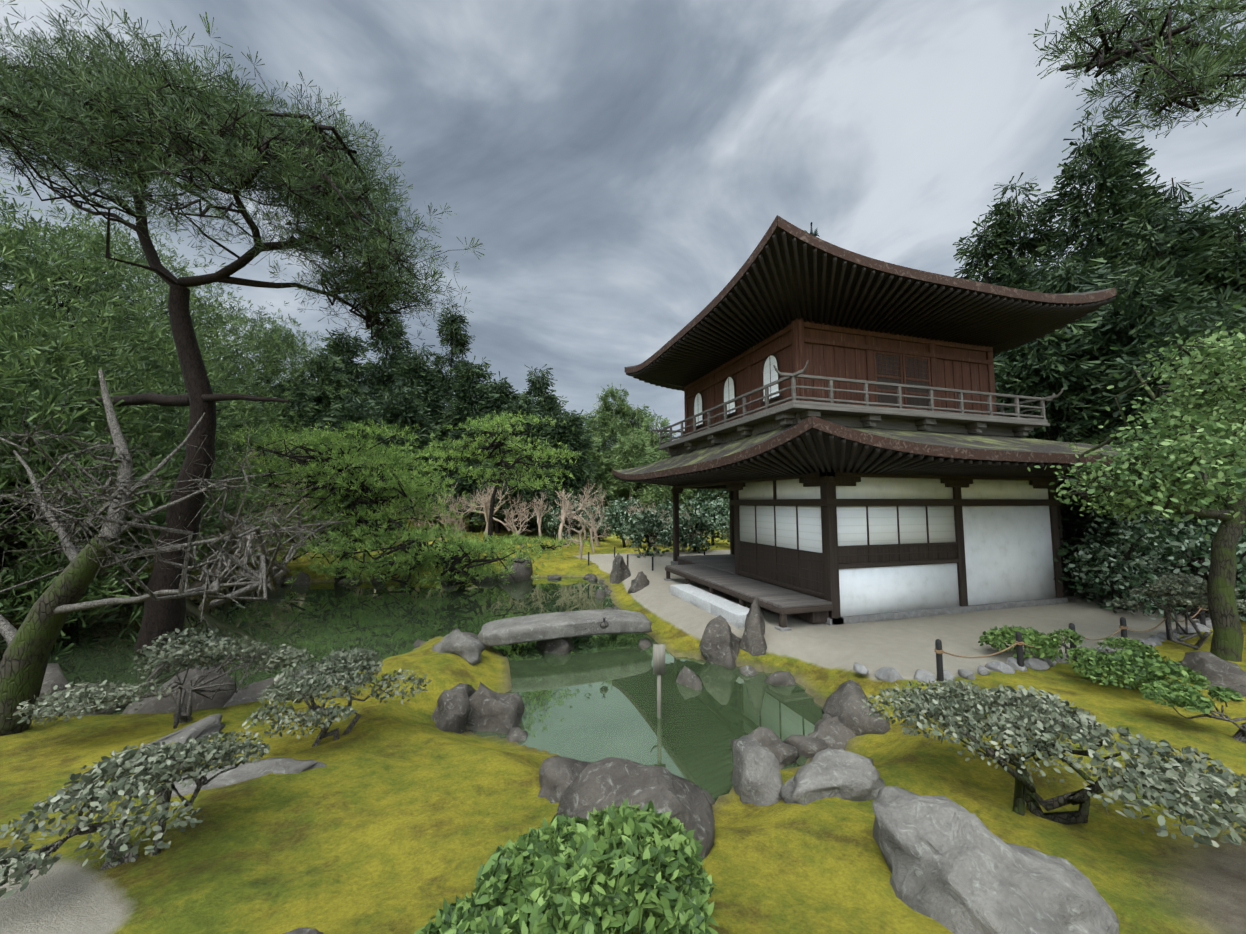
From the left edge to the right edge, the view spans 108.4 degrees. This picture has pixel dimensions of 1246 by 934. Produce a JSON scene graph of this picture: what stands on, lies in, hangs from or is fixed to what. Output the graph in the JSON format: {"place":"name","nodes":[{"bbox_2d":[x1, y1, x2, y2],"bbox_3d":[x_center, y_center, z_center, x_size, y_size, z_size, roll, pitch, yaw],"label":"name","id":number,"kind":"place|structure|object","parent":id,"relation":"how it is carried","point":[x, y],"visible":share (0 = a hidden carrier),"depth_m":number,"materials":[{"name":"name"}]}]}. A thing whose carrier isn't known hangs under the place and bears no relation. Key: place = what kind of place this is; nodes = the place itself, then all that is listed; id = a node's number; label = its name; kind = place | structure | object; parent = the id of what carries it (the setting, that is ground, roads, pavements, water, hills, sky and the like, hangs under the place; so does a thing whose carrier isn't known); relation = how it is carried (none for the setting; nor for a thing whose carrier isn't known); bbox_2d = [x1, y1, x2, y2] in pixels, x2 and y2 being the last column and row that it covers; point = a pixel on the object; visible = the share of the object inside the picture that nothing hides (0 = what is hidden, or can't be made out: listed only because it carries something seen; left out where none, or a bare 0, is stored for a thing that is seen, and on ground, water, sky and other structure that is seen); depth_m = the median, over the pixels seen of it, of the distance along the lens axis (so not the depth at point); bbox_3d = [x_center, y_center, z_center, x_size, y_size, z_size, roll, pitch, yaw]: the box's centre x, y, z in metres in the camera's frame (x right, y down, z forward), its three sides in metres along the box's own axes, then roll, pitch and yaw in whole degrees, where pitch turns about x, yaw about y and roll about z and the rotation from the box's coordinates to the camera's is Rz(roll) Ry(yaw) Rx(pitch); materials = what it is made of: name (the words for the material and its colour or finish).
{"place":"outdoors","nodes":[
{"label":"outdoors","id":0,"kind":"place"},
{"bbox_2d":[0,171,367,659],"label":"tree","id":1,"kind":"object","parent":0,"point":[55,351],"depth_m":12.88,"materials":[{"name":"green plant leaves"}]},
{"bbox_2d":[0,577,823,801],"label":"pond water","id":2,"kind":"structure","parent":0,"point":[592,698],"depth_m":8.37,"materials":[{"name":"green liquid"}]},
{"bbox_2d":[653,644,664,718],"bbox_3d":[0.505,3.140,6.277,0.170,1.300,0.069,0,-5,-1],"label":"wooden garden sign","id":3,"kind":"object","parent":2,"relation":"in","point":[658,659],"visible":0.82,"depth_m":6.28,"materials":[{"name":"grey wood"}]},
{"bbox_2d":[0,412,1245,933],"bbox_3d":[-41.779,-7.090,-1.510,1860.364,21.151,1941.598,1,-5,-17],"label":"terrain","id":4,"kind":"structure","parent":0,"point":[394,816],"depth_m":3.48,"materials":[{"name":"plant"}]},
{"bbox_2d":[117,501,348,555],"bbox_3d":[-20.716,2.347,22.434,9.236,5.342,14.598,-4,-6,41],"label":"foliage","id":5,"kind":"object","parent":4,"relation":"on","point":[259,525],"depth_m":24.71,"materials":[{"name":"plant"}]},
{"bbox_2d":[122,410,604,593],"bbox_3d":[-10.165,1.030,20.239,18.219,7.997,15.865,0,-5,5],"label":"tree","id":6,"kind":"object","parent":4,"relation":"on","point":[468,544],"visible":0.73,"depth_m":15.92,"materials":[{"name":"green plant"}]},
{"bbox_2d":[101,386,700,598],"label":"bare shrubs","id":7,"kind":"object","parent":4,"relation":"on","point":[485,503],"visible":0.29,"depth_m":24.85,"materials":[{"name":"beige plant"}]},
{"bbox_2d":[0,571,1245,898],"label":"shrubs","id":8,"kind":"object","parent":4,"relation":"on","point":[1022,717],"visible":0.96,"depth_m":3.42,"materials":[{"name":"green plant"}]},
{"bbox_2d":[0,0,1245,653],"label":"garden pine bark","id":9,"kind":"object","parent":4,"relation":"on","point":[200,398],"visible":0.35,"depth_m":8.59,"materials":[{"name":"plant"}]},
{"bbox_2d":[0,0,1245,339],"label":"pine foliage","id":10,"kind":"object","parent":9,"relation":"attached to","point":[82,114],"visible":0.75,"depth_m":7.23,"materials":[{"name":"green plant"}]},
{"bbox_2d":[0,335,1245,824],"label":"bark moss","id":11,"kind":"object","parent":4,"relation":"on","point":[26,659],"visible":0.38,"depth_m":4.79,"materials":[{"name":"green plant"}]},
{"bbox_2d":[0,131,1245,933],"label":"branches","id":12,"kind":"object","parent":11,"relation":"attached to","point":[116,502],"depth_m":4.90,"materials":[{"name":"grey plant"}]},
{"bbox_2d":[1027,304,1245,539],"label":"tree","id":13,"kind":"object","parent":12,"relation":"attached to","point":[1228,441],"visible":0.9,"depth_m":6.55,"materials":[{"name":"green plant"}]},
{"bbox_2d":[3,552,1245,933],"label":"garden rock","id":14,"kind":"object","parent":4,"relation":"on","point":[571,786],"visible":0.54,"depth_m":5.87,"materials":[{"name":"grey stone"}]},
{"bbox_2d":[139,609,1118,933],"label":"dry garden rock","id":15,"kind":"object","parent":4,"relation":"on","point":[955,867],"visible":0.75,"depth_m":2.81,"materials":[{"name":"grey stone"}]},
{"bbox_2d":[565,383,696,529],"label":"tree","id":16,"kind":"object","parent":4,"relation":"on","point":[641,450],"visible":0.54,"depth_m":42.27,"materials":[{"name":"green plant"}]},
{"bbox_2d":[670,584,748,628],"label":"stone step","id":17,"kind":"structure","parent":4,"relation":"on","point":[733,613],"depth_m":10.53,"materials":[{"name":"white stone"}]},
{"bbox_2d":[230,97,1245,596],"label":"trees","id":18,"kind":"object","parent":4,"relation":"on","point":[1200,265],"visible":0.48,"depth_m":19.67,"materials":[{"name":"green plant"}]},
{"bbox_2d":[414,625,1244,933],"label":"garden shrub","id":19,"kind":"object","parent":4,"relation":"on","point":[622,869],"visible":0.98,"depth_m":2.05,"materials":[{"name":"green plant"}]},
{"bbox_2d":[649,353,1066,627],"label":"pavilion","id":20,"kind":"structure","parent":4,"relation":"on","point":[1008,554],"depth_m":10.81,"materials":[{"name":"brown wood"}]},
{"bbox_2d":[694,355,955,552],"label":"windows","id":21,"kind":"structure","parent":20,"relation":"attached to","point":[852,526],"depth_m":10.40,"materials":[{"name":"white paper"}]},
{"bbox_2d":[614,231,1116,485],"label":"roof eaves","id":22,"kind":"object","parent":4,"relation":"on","point":[998,324],"visible":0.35,"depth_m":10.64,"materials":[{"name":"brown wood"}]},
{"bbox_2d":[666,554,831,607],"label":"pavilion deck","id":23,"kind":"structure","parent":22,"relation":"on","point":[718,570],"depth_m":11.63,"materials":[{"name":"brown wood"}]},
{"bbox_2d":[665,469,1064,614],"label":"wooden boards","id":24,"kind":"object","parent":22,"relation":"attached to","point":[904,502],"visible":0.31,"depth_m":10.44,"materials":[{"name":"brown wood"}]},
{"bbox_2d":[627,219,1111,367],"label":"roof ornaments","id":25,"kind":"object","parent":22,"relation":"on","point":[1097,291],"depth_m":11.61},
{"bbox_2d":[804,222,819,236],"bbox_3d":[6.333,-7.666,15.176,0.751,0.925,0.953,-1,-5,17],"label":"roof finial","id":26,"kind":"object","parent":25,"relation":"on","point":[815,233],"visible":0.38,"depth_m":14.95,"materials":[{"name":"metal"}]},
{"bbox_2d":[625,215,1116,372],"bbox_3d":[6.290,-3.912,14.734,10.008,0.774,10.008,1,-5,-17],"label":"upper roof edge","id":27,"kind":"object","parent":22,"relation":"attached to","point":[815,241],"depth_m":9.82,"materials":[{"name":"brown wood"}]},
{"bbox_2d":[613,416,1150,479],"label":"lower roof","id":28,"kind":"structure","parent":22,"relation":"attached to","point":[869,439],"depth_m":8.31,"materials":[{"name":"brown wood"}]},
{"bbox_2d":[614,420,1199,486],"bbox_3d":[6.870,0.167,14.739,11.600,1.520,12.200,1,-5,-17],"label":"lower roof edge","id":29,"kind":"object","parent":22,"relation":"attached to","point":[948,439],"visible":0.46,"depth_m":10.80,"materials":[{"name":"brown wood"}]},
{"bbox_2d":[544,491,1245,621],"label":"bushes","id":30,"kind":"object","parent":4,"relation":"on","point":[1175,544],"visible":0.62,"depth_m":11.16,"materials":[{"name":"green plant"}]},
{"bbox_2d":[588,547,1205,680],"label":"fence posts","id":31,"kind":"object","parent":4,"relation":"on","point":[939,657],"visible":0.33,"depth_m":6.90,"materials":[{"name":"black wood"}]},
{"bbox_2d":[934,607,1208,657],"bbox_3d":[9.868,2.877,8.653,11.633,0.218,0.909,2,-5,-26],"label":"rope","id":32,"kind":"object","parent":31,"relation":"hanging from","point":[1015,642],"visible":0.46,"depth_m":7.20,"materials":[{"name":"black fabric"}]},
{"bbox_2d":[0,0,1245,450],"label":"sky","id":33,"kind":"structure","parent":0,"point":[614,165],"materials":[{"name":"grey"}]},
{"bbox_2d":[684,318,996,436],"bbox_3d":[6.290,-2.133,14.592,6.500,2.200,6.500,1,-5,-17],"label":"pavilion wood","id":34,"kind":"object","parent":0,"point":[828,350],"visible":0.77,"depth_m":11.68,"materials":[{"name":"brown wood"}]},
{"bbox_2d":[633,225,1101,372],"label":"roof rafters","id":35,"kind":"object","parent":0,"point":[778,230],"visible":0.1,"depth_m":9.77,"materials":[{"name":"brown wood"}]},
{"bbox_2d":[649,427,1109,497],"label":"lower roof rafters","id":36,"kind":"object","parent":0,"point":[837,442],"visible":0.1,"depth_m":8.23,"materials":[{"name":"brown wood"}]},
{"bbox_2d":[664,561,1212,682],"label":"edging stones","id":37,"kind":"object","parent":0,"point":[891,674],"visible":0.38,"depth_m":8.52,"materials":[{"name":"grey stone"}]}
]}

